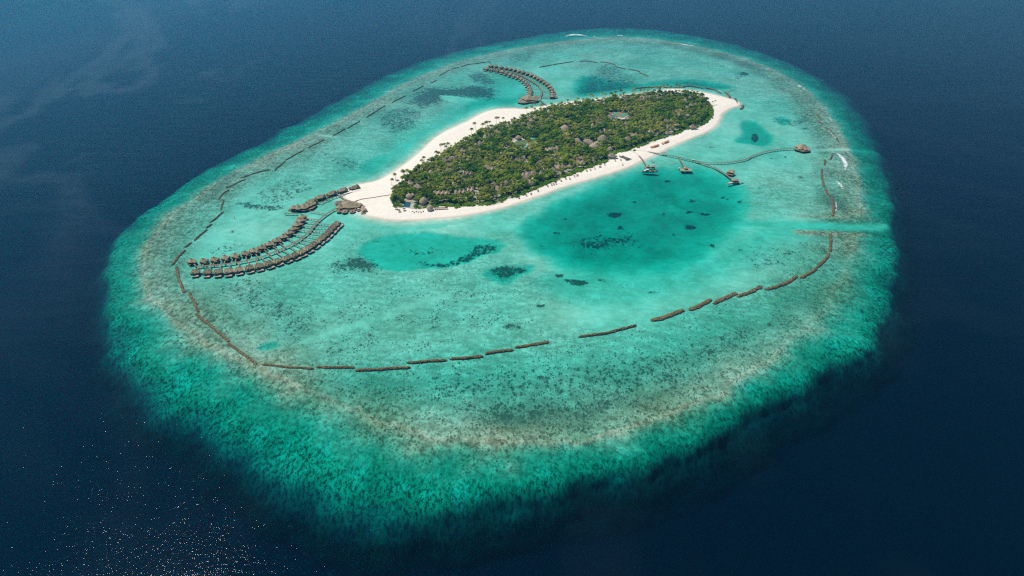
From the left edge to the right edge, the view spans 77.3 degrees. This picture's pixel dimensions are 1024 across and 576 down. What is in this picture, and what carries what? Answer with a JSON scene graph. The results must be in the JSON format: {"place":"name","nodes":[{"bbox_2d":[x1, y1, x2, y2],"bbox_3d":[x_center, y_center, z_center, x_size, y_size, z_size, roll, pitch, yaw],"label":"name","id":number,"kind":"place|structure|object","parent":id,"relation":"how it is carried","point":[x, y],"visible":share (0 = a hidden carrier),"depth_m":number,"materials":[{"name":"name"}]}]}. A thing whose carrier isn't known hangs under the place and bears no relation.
{"place":"outdoors","nodes":[
{"label":"outdoors","id":0,"kind":"place"},
{"bbox_2d":[0,0,1023,575],"bbox_3d":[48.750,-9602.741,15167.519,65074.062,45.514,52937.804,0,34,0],"label":"seabed terrain","id":1,"kind":"structure","parent":0,"point":[852,404],"depth_m":891.49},
{"bbox_2d":[171,249,185,265],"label":"rubble breakwater","id":2,"kind":"object","parent":1,"relation":"on","point":[177,257],"visible":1,"depth_m":962.62,"materials":[{"name":"stone"}]},
{"bbox_2d":[175,266,185,292],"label":"rubble breakwater","id":3,"kind":"object","parent":1,"relation":"on","point":[179,280],"visible":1,"depth_m":909.12,"materials":[{"name":"stone"}]},
{"bbox_2d":[188,292,199,311],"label":"rubble breakwater","id":4,"kind":"object","parent":1,"relation":"on","point":[193,301],"visible":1,"depth_m":865.32,"materials":[{"name":"stone"}]},
{"bbox_2d":[194,229,207,240],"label":"rubble breakwater","id":5,"kind":"object","parent":1,"relation":"on","point":[198,236],"visible":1,"depth_m":1019.23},
{"bbox_2d":[194,313,229,342],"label":"rubble breakwater","id":6,"kind":"object","parent":1,"relation":"on","point":[223,336],"visible":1,"depth_m":818.21,"materials":[{"name":"stone"}]},
{"bbox_2d":[209,212,223,222],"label":"rubble breakwater","id":7,"kind":"object","parent":1,"relation":"on","point":[216,217],"visible":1,"depth_m":1067.40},
{"bbox_2d":[226,179,245,187],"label":"rubble breakwater","id":8,"kind":"object","parent":1,"relation":"on","point":[235,183],"visible":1,"depth_m":1179.67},
{"bbox_2d":[227,343,257,365],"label":"rubble breakwater","id":9,"kind":"object","parent":1,"relation":"on","point":[254,362],"visible":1,"depth_m":775.37,"materials":[{"name":"stone"}]},
{"bbox_2d":[241,169,270,177],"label":"rubble breakwater","id":10,"kind":"object","parent":1,"relation":"on","point":[255,173],"visible":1,"depth_m":1218.91,"materials":[{"name":"stone"}]},
{"bbox_2d":[261,363,313,369],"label":"rubble breakwater","id":11,"kind":"object","parent":1,"relation":"on","point":[293,367],"visible":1,"depth_m":755.15,"materials":[{"name":"stone"}]},
{"bbox_2d":[316,366,354,368],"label":"rubble breakwater","id":12,"kind":"object","parent":1,"relation":"on","point":[337,367],"visible":1,"depth_m":755.11,"materials":[{"name":"stone"}]},
{"bbox_2d":[334,199,364,212],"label":"beach restaurant","id":13,"kind":"structure","parent":1,"relation":"on","point":[344,205],"depth_m":1089.19,"materials":[{"name":"brown plant"}]},
{"bbox_2d":[402,201,411,207],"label":"swimming pool","id":14,"kind":"structure","parent":1,"relation":"on","point":[406,204],"depth_m":1103.21,"materials":[{"name":"liquid"}]},
{"bbox_2d":[405,193,412,198],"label":"thatched hall","id":15,"kind":"structure","parent":1,"relation":"on","point":[408,196],"depth_m":1119.42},
{"bbox_2d":[409,188,417,194],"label":"broadleaf tree","id":16,"kind":"object","parent":1,"relation":"on","point":[414,190],"visible":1,"depth_m":1123.27,"materials":[{"name":"green plant"}]},
{"bbox_2d":[419,197,427,204],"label":"thatched hall","id":17,"kind":"structure","parent":1,"relation":"on","point":[423,200],"depth_m":1101.10,"materials":[{"name":"wicker"}]},
{"bbox_2d":[426,205,433,210],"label":"thatched hall","id":18,"kind":"structure","parent":1,"relation":"on","point":[429,207],"depth_m":1081.04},
{"bbox_2d":[433,190,448,195],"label":"zigzag building","id":19,"kind":"structure","parent":1,"relation":"on","point":[442,193],"depth_m":1127.23,"materials":[{"name":"wicker"}]},
{"bbox_2d":[454,189,465,195],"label":"zigzag building","id":20,"kind":"structure","parent":1,"relation":"on","point":[463,191],"depth_m":1131.79,"materials":[{"name":"wicker"}]},
{"bbox_2d":[463,170,472,175],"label":"zigzag building","id":21,"kind":"structure","parent":1,"relation":"on","point":[468,173],"depth_m":1197.66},
{"bbox_2d":[467,187,473,193],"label":"zigzag building","id":22,"kind":"structure","parent":1,"relation":"on","point":[471,189],"depth_m":1138.95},
{"bbox_2d":[494,185,501,191],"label":"thatched house","id":23,"kind":"structure","parent":1,"relation":"on","point":[496,188],"depth_m":1143.12,"materials":[{"name":"plant"}]},
{"bbox_2d":[485,349,513,354],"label":"rubble breakwater","id":24,"kind":"object","parent":1,"relation":"on","point":[499,351],"visible":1,"depth_m":779.54,"materials":[{"name":"stone"}]},
{"bbox_2d":[514,140,526,148],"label":"lawn","id":25,"kind":"structure","parent":1,"relation":"on","point":[520,142],"depth_m":1342.48,"materials":[{"name":"plant"}]},
{"bbox_2d":[519,181,527,187],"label":"broadleaf tree","id":26,"kind":"object","parent":1,"relation":"on","point":[523,183],"visible":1,"depth_m":1149.85,"materials":[{"name":"green plant"}]},
{"bbox_2d":[517,95,538,102],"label":"restaurant","id":27,"kind":"structure","parent":1,"relation":"on","point":[528,98],"depth_m":1568.52,"materials":[{"name":"brown plant"}]},
{"bbox_2d":[514,341,548,348],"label":"rubble breakwater","id":28,"kind":"object","parent":1,"relation":"on","point":[531,344],"visible":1,"depth_m":789.94,"materials":[{"name":"stone"}]},
{"bbox_2d":[532,157,538,162],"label":"broadleaf tree","id":29,"kind":"object","parent":1,"relation":"on","point":[535,159],"visible":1,"depth_m":1240.47,"materials":[{"name":"green plant"}]},
{"bbox_2d":[395,89,713,188],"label":"woodland","id":30,"kind":"object","parent":1,"relation":"on","point":[583,111],"visible":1,"depth_m":1377.05,"materials":[{"name":"green plant"}]},
{"bbox_2d":[560,125,568,131],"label":"thatched hall","id":31,"kind":"structure","parent":1,"relation":"on","point":[564,127],"depth_m":1394.19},
{"bbox_2d":[577,159,585,166],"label":"thatched house","id":32,"kind":"structure","parent":1,"relation":"on","point":[583,164],"depth_m":1241.05,"materials":[{"name":"plant"}]},
{"bbox_2d":[583,139,593,144],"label":"thatched hall","id":33,"kind":"structure","parent":1,"relation":"on","point":[588,141],"depth_m":1329.06,"materials":[{"name":"wicker"}]},
{"bbox_2d":[589,143,597,147],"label":"thatched hall","id":34,"kind":"structure","parent":1,"relation":"on","point":[593,145],"depth_m":1311.17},
{"bbox_2d":[597,135,607,141],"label":"thatched hall","id":35,"kind":"structure","parent":1,"relation":"on","point":[603,137],"depth_m":1341.34,"materials":[{"name":"wicker"}]},
{"bbox_2d":[578,324,636,337],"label":"rubble breakwater","id":36,"kind":"object","parent":1,"relation":"on","point":[607,332],"visible":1,"depth_m":809.90,"materials":[{"name":"stone"}]},
{"bbox_2d":[608,153,616,159],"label":"thatched house","id":37,"kind":"structure","parent":1,"relation":"on","point":[611,156],"depth_m":1268.82,"materials":[{"name":"plant"}]},
{"bbox_2d":[609,110,628,117],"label":"tennis court","id":38,"kind":"object","parent":1,"relation":"on","point":[617,113],"visible":0.98,"depth_m":1485.89,"materials":[{"name":"green"}]},
{"bbox_2d":[644,164,655,169],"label":"ferry landing","id":39,"kind":"object","parent":1,"relation":"on","point":[651,167],"visible":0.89,"depth_m":1232.78,"materials":[{"name":"wood"}]},
{"bbox_2d":[689,124,697,129],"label":"thatched house","id":40,"kind":"structure","parent":1,"relation":"on","point":[693,127],"depth_m":1404.93,"materials":[{"name":"plant"}]},
{"bbox_2d":[688,298,711,310],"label":"rubble breakwater","id":41,"kind":"object","parent":1,"relation":"on","point":[703,303],"visible":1,"depth_m":859.59,"materials":[{"name":"stone"}]},
{"bbox_2d":[712,292,737,304],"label":"rubble breakwater","id":42,"kind":"object","parent":1,"relation":"on","point":[724,298],"visible":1,"depth_m":873.10,"materials":[{"name":"stone"}]},
{"bbox_2d":[726,170,734,176],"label":"water sports hut","id":43,"kind":"object","parent":1,"relation":"on","point":[730,172],"visible":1,"depth_m":1209.91,"materials":[{"name":"wicker"}]},
{"bbox_2d":[736,285,762,297],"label":"rubble breakwater","id":44,"kind":"object","parent":1,"relation":"on","point":[754,290],"visible":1,"depth_m":885.55,"materials":[{"name":"stone"}]},
{"bbox_2d":[764,275,797,290],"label":"rubble breakwater","id":45,"kind":"object","parent":1,"relation":"on","point":[791,279],"visible":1,"depth_m":901.86,"materials":[{"name":"stone"}]},
{"bbox_2d":[820,169,824,186],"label":"rubble breakwater","id":46,"kind":"object","parent":1,"relation":"on","point":[822,179],"visible":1,"depth_m":1196.18,"materials":[{"name":"stone"}]},
{"bbox_2d":[816,253,829,267],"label":"rubble breakwater","id":47,"kind":"object","parent":1,"relation":"on","point":[824,260],"visible":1,"depth_m":954.05,"materials":[{"name":"stone"}]},
{"bbox_2d":[828,233,832,251],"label":"rubble breakwater","id":48,"kind":"object","parent":1,"relation":"on","point":[830,243],"visible":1,"depth_m":997.71,"materials":[{"name":"stone"}]},
{"bbox_2d":[824,127,838,141],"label":"rubble breakwater","id":49,"kind":"object","parent":1,"relation":"on","point":[834,136],"visible":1,"depth_m":1385.04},
{"bbox_2d":[830,197,835,216],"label":"rubble breakwater","id":50,"kind":"object","parent":1,"relation":"on","point":[833,206],"visible":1,"depth_m":1100.38,"materials":[{"name":"stone"}]},
{"label":"sea water","id":51,"kind":"structure","parent":0,"visible":0},
{"bbox_2d":[186,258,197,266],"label":"overwater villa","id":52,"kind":"object","parent":51,"relation":"in","point":[191,261],"visible":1,"depth_m":943.41,"materials":[{"name":"brown plant"}]},
{"bbox_2d":[190,269,200,277],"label":"overwater villa","id":53,"kind":"object","parent":51,"relation":"in","point":[195,272],"visible":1,"depth_m":918.78,"materials":[{"name":"brown plant"}]},
{"bbox_2d":[199,258,208,264],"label":"overwater villa","id":54,"kind":"object","parent":51,"relation":"in","point":[203,261],"visible":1,"depth_m":944.13,"materials":[{"name":"plant"}]},
{"bbox_2d":[202,269,212,277],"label":"overwater villa","id":55,"kind":"object","parent":51,"relation":"in","point":[206,272],"visible":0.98,"depth_m":918.04,"materials":[{"name":"plant"}]},
{"bbox_2d":[210,256,219,263],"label":"overwater villa","id":56,"kind":"object","parent":51,"relation":"in","point":[213,259],"visible":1,"depth_m":946.90,"materials":[{"name":"plant"}]},
{"bbox_2d":[212,269,222,277],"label":"overwater villa","id":57,"kind":"object","parent":51,"relation":"in","point":[218,272],"visible":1,"depth_m":918.66,"materials":[{"name":"plant"}]},
{"bbox_2d":[221,255,230,262],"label":"overwater villa","id":58,"kind":"object","parent":51,"relation":"in","point":[225,257],"visible":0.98,"depth_m":951.05,"materials":[{"name":"plant"}]},
{"bbox_2d":[223,268,232,276],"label":"overwater villa","id":59,"kind":"object","parent":51,"relation":"in","point":[227,271],"visible":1,"depth_m":919.41,"materials":[{"name":"plant"}]},
{"bbox_2d":[231,253,239,258],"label":"overwater villa","id":60,"kind":"object","parent":51,"relation":"in","point":[235,255],"visible":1,"depth_m":955.81,"materials":[{"name":"plant"}]},
{"bbox_2d":[234,267,243,275],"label":"overwater villa","id":61,"kind":"object","parent":51,"relation":"in","point":[239,270],"visible":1,"depth_m":923.09,"materials":[{"name":"plant"}]},
{"bbox_2d":[241,250,249,258],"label":"overwater villa","id":62,"kind":"object","parent":51,"relation":"in","point":[244,253],"visible":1,"depth_m":961.81,"materials":[{"name":"plant"}]},
{"bbox_2d":[244,264,254,273],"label":"overwater villa","id":63,"kind":"object","parent":51,"relation":"in","point":[248,268],"visible":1,"depth_m":926.92,"materials":[{"name":"plant"}]},
{"bbox_2d":[249,247,259,254],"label":"overwater villa","id":64,"kind":"object","parent":51,"relation":"in","point":[253,250],"visible":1,"depth_m":967.67,"materials":[{"name":"plant"}]},
{"bbox_2d":[254,263,263,271],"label":"overwater villa","id":65,"kind":"object","parent":51,"relation":"in","point":[258,266],"visible":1,"depth_m":930.92,"materials":[{"name":"plant"}]},
{"bbox_2d":[256,244,266,250],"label":"overwater villa","id":66,"kind":"object","parent":51,"relation":"in","point":[261,247],"visible":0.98,"depth_m":976.34,"materials":[{"name":"plant"}]},
{"bbox_2d":[194,208,336,268],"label":"wooden jetty","id":67,"kind":"object","parent":51,"relation":"in","point":[266,254],"visible":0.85,"depth_m":987.82,"materials":[{"name":"wood"}]},
{"bbox_2d":[263,260,274,268],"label":"overwater villa","id":68,"kind":"object","parent":51,"relation":"in","point":[268,263],"visible":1,"depth_m":936.62,"materials":[{"name":"plant"}]},
{"bbox_2d":[263,241,275,249],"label":"overwater villa","id":69,"kind":"object","parent":51,"relation":"in","point":[268,244],"visible":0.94,"depth_m":984.84,"materials":[{"name":"plant"}]},
{"bbox_2d":[271,237,282,245],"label":"overwater villa","id":70,"kind":"object","parent":51,"relation":"in","point":[276,240],"visible":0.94,"depth_m":994.28,"materials":[{"name":"plant"}]},
{"bbox_2d":[272,258,283,265],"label":"overwater villa","id":71,"kind":"object","parent":51,"relation":"in","point":[277,261],"visible":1,"depth_m":942.92,"materials":[{"name":"plant"}]},
{"bbox_2d":[277,234,288,239],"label":"overwater villa","id":72,"kind":"object","parent":51,"relation":"in","point":[283,237],"visible":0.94,"depth_m":1004.21,"materials":[{"name":"plant"}]},
{"bbox_2d":[280,255,292,262],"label":"overwater villa","id":73,"kind":"object","parent":51,"relation":"in","point":[286,258],"visible":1,"depth_m":949.73,"materials":[{"name":"plant"}]},
{"bbox_2d":[283,230,293,236],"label":"overwater villa","id":74,"kind":"object","parent":51,"relation":"in","point":[288,233],"visible":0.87,"depth_m":1014.29,"materials":[{"name":"plant"}]},
{"bbox_2d":[287,226,298,231],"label":"overwater villa","id":75,"kind":"object","parent":51,"relation":"in","point":[293,228],"visible":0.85,"depth_m":1025.48,"materials":[{"name":"plant"}]},
{"bbox_2d":[288,252,301,260],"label":"overwater villa","id":76,"kind":"object","parent":51,"relation":"in","point":[295,255],"visible":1,"depth_m":956.84,"materials":[{"name":"plant"}]},
{"bbox_2d":[291,222,303,227],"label":"overwater villa","id":77,"kind":"object","parent":51,"relation":"in","point":[298,224],"visible":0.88,"depth_m":1036.48,"materials":[{"name":"plant"}]},
{"bbox_2d":[294,218,305,223],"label":"overwater villa","id":78,"kind":"object","parent":51,"relation":"in","point":[301,220],"visible":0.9,"depth_m":1048.73,"materials":[{"name":"plant"}]},
{"bbox_2d":[296,249,307,256],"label":"overwater villa","id":79,"kind":"object","parent":51,"relation":"in","point":[301,252],"visible":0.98,"depth_m":964.12,"materials":[{"name":"plant"}]},
{"bbox_2d":[296,214,307,218],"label":"overwater villa","id":80,"kind":"object","parent":51,"relation":"in","point":[302,216],"visible":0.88,"depth_m":1059.62,"materials":[{"name":"plant"}]},
{"bbox_2d":[290,201,316,210],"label":"overwater spa","id":81,"kind":"object","parent":51,"relation":"in","point":[305,206],"visible":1,"depth_m":1087.96,"materials":[{"name":"brown plant"}]},
{"bbox_2d":[302,245,314,253],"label":"overwater villa","id":82,"kind":"object","parent":51,"relation":"in","point":[308,248],"visible":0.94,"depth_m":973.34,"materials":[{"name":"plant"}]},
{"bbox_2d":[305,198,316,203],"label":"overwater residence","id":83,"kind":"structure","parent":51,"relation":"in","point":[310,200],"depth_m":1107.08,"materials":[{"name":"brown plant"}]},
{"bbox_2d":[309,241,319,249],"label":"overwater villa","id":84,"kind":"object","parent":51,"relation":"in","point":[313,244],"visible":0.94,"depth_m":983.06,"materials":[{"name":"plant"}]},
{"bbox_2d":[314,193,326,200],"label":"overwater residence","id":85,"kind":"structure","parent":51,"relation":"in","point":[323,196],"depth_m":1121.07,"materials":[{"name":"plant"}]},
{"bbox_2d":[315,238,325,244],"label":"overwater villa","id":86,"kind":"object","parent":51,"relation":"in","point":[318,240],"visible":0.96,"depth_m":992.95,"materials":[{"name":"plant"}]},
{"bbox_2d":[318,234,329,240],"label":"overwater villa","id":87,"kind":"object","parent":51,"relation":"in","point":[323,237],"visible":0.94,"depth_m":1001.72,"materials":[{"name":"plant"}]},
{"bbox_2d":[323,231,333,236],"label":"overwater villa","id":88,"kind":"object","parent":51,"relation":"in","point":[328,233],"visible":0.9,"depth_m":1012.05,"materials":[{"name":"plant"}]},
{"bbox_2d":[325,189,336,197],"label":"overwater residence","id":89,"kind":"structure","parent":51,"relation":"in","point":[333,192],"depth_m":1133.60,"materials":[{"name":"plant"}]},
{"bbox_2d":[326,227,336,233],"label":"overwater villa","id":90,"kind":"object","parent":51,"relation":"in","point":[331,230],"visible":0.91,"depth_m":1020.25,"materials":[{"name":"plant"}]},
{"bbox_2d":[329,224,339,229],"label":"overwater villa","id":91,"kind":"object","parent":51,"relation":"in","point":[334,226],"visible":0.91,"depth_m":1030.78,"materials":[{"name":"plant"}]},
{"bbox_2d":[316,191,355,203],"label":"timber walkway","id":92,"kind":"structure","parent":51,"relation":"in","point":[333,197],"depth_m":1127.08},
{"bbox_2d":[333,221,343,226],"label":"overwater villa","id":93,"kind":"object","parent":51,"relation":"in","point":[338,223],"visible":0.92,"depth_m":1039.32,"materials":[{"name":"plant"}]},
{"bbox_2d":[336,186,347,192],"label":"overwater residence","id":94,"kind":"structure","parent":51,"relation":"in","point":[343,189],"depth_m":1144.48,"materials":[{"name":"plant"}]},
{"bbox_2d":[348,184,359,190],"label":"overwater residence","id":95,"kind":"structure","parent":51,"relation":"in","point":[354,187],"depth_m":1153.55,"materials":[{"name":"plant"}]},
{"bbox_2d":[355,366,410,371],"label":"rubble breakwater","id":96,"kind":"object","parent":51,"relation":"in","point":[383,368],"visible":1,"depth_m":752.63,"materials":[{"name":"stone"}]},
{"bbox_2d":[407,359,446,363],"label":"rubble breakwater","id":97,"kind":"object","parent":51,"relation":"in","point":[426,361],"visible":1,"depth_m":764.49,"materials":[{"name":"stone"}]},
{"bbox_2d":[450,355,482,359],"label":"rubble breakwater","id":98,"kind":"object","parent":51,"relation":"in","point":[466,357],"visible":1,"depth_m":769.15,"materials":[{"name":"stone"}]},
{"bbox_2d":[482,67,553,105],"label":"wooden jetty","id":99,"kind":"object","parent":51,"relation":"in","point":[519,74],"visible":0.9,"depth_m":1685.56,"materials":[{"name":"wood"}]},
{"bbox_2d":[642,168,657,172],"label":"ferry boat","id":100,"kind":"object","parent":51,"relation":"on","point":[647,170],"visible":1,"depth_m":1220.35,"materials":[{"name":"white wood"}]},
{"bbox_2d":[641,150,691,160],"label":"wooden jetty","id":101,"kind":"object","parent":51,"relation":"in","point":[669,155],"visible":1,"depth_m":1285.05,"materials":[{"name":"wood"}]},
{"bbox_2d":[650,309,684,321],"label":"rubble breakwater","id":102,"kind":"object","parent":51,"relation":"in","point":[671,314],"visible":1,"depth_m":839.25,"materials":[{"name":"stone"}]},
{"bbox_2d":[680,167,691,172],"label":"square landing","id":103,"kind":"object","parent":51,"relation":"in","point":[686,169],"visible":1,"depth_m":1225.14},
{"bbox_2d":[694,161,731,178],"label":"wooden jetty","id":104,"kind":"object","parent":51,"relation":"in","point":[715,168],"visible":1,"depth_m":1231.47,"materials":[{"name":"wood"}]},
{"bbox_2d":[731,179,742,184],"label":"speedboat landing","id":105,"kind":"object","parent":51,"relation":"in","point":[734,180],"visible":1,"depth_m":1179.92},
{"bbox_2d":[695,148,793,164],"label":"wooden jetty","id":106,"kind":"object","parent":51,"relation":"in","point":[747,158],"visible":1,"depth_m":1276.44,"materials":[{"name":"wood"}]},
{"bbox_2d":[794,144,809,151],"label":"overwater bar","id":107,"kind":"object","parent":51,"relation":"in","point":[802,148],"visible":1,"depth_m":1307.81,"materials":[{"name":"brown plant"}]},
{"bbox_2d":[800,267,816,278],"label":"rubble breakwater","id":108,"kind":"object","parent":51,"relation":"in","point":[814,269],"visible":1,"depth_m":924.96,"materials":[{"name":"stone"}]},
{"bbox_2d":[838,154,847,166],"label":"breaking wave","id":109,"kind":"object","parent":51,"relation":"on","point":[844,161],"visible":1,"depth_m":1264.41,"materials":[{"name":"liquid"}]}
]}

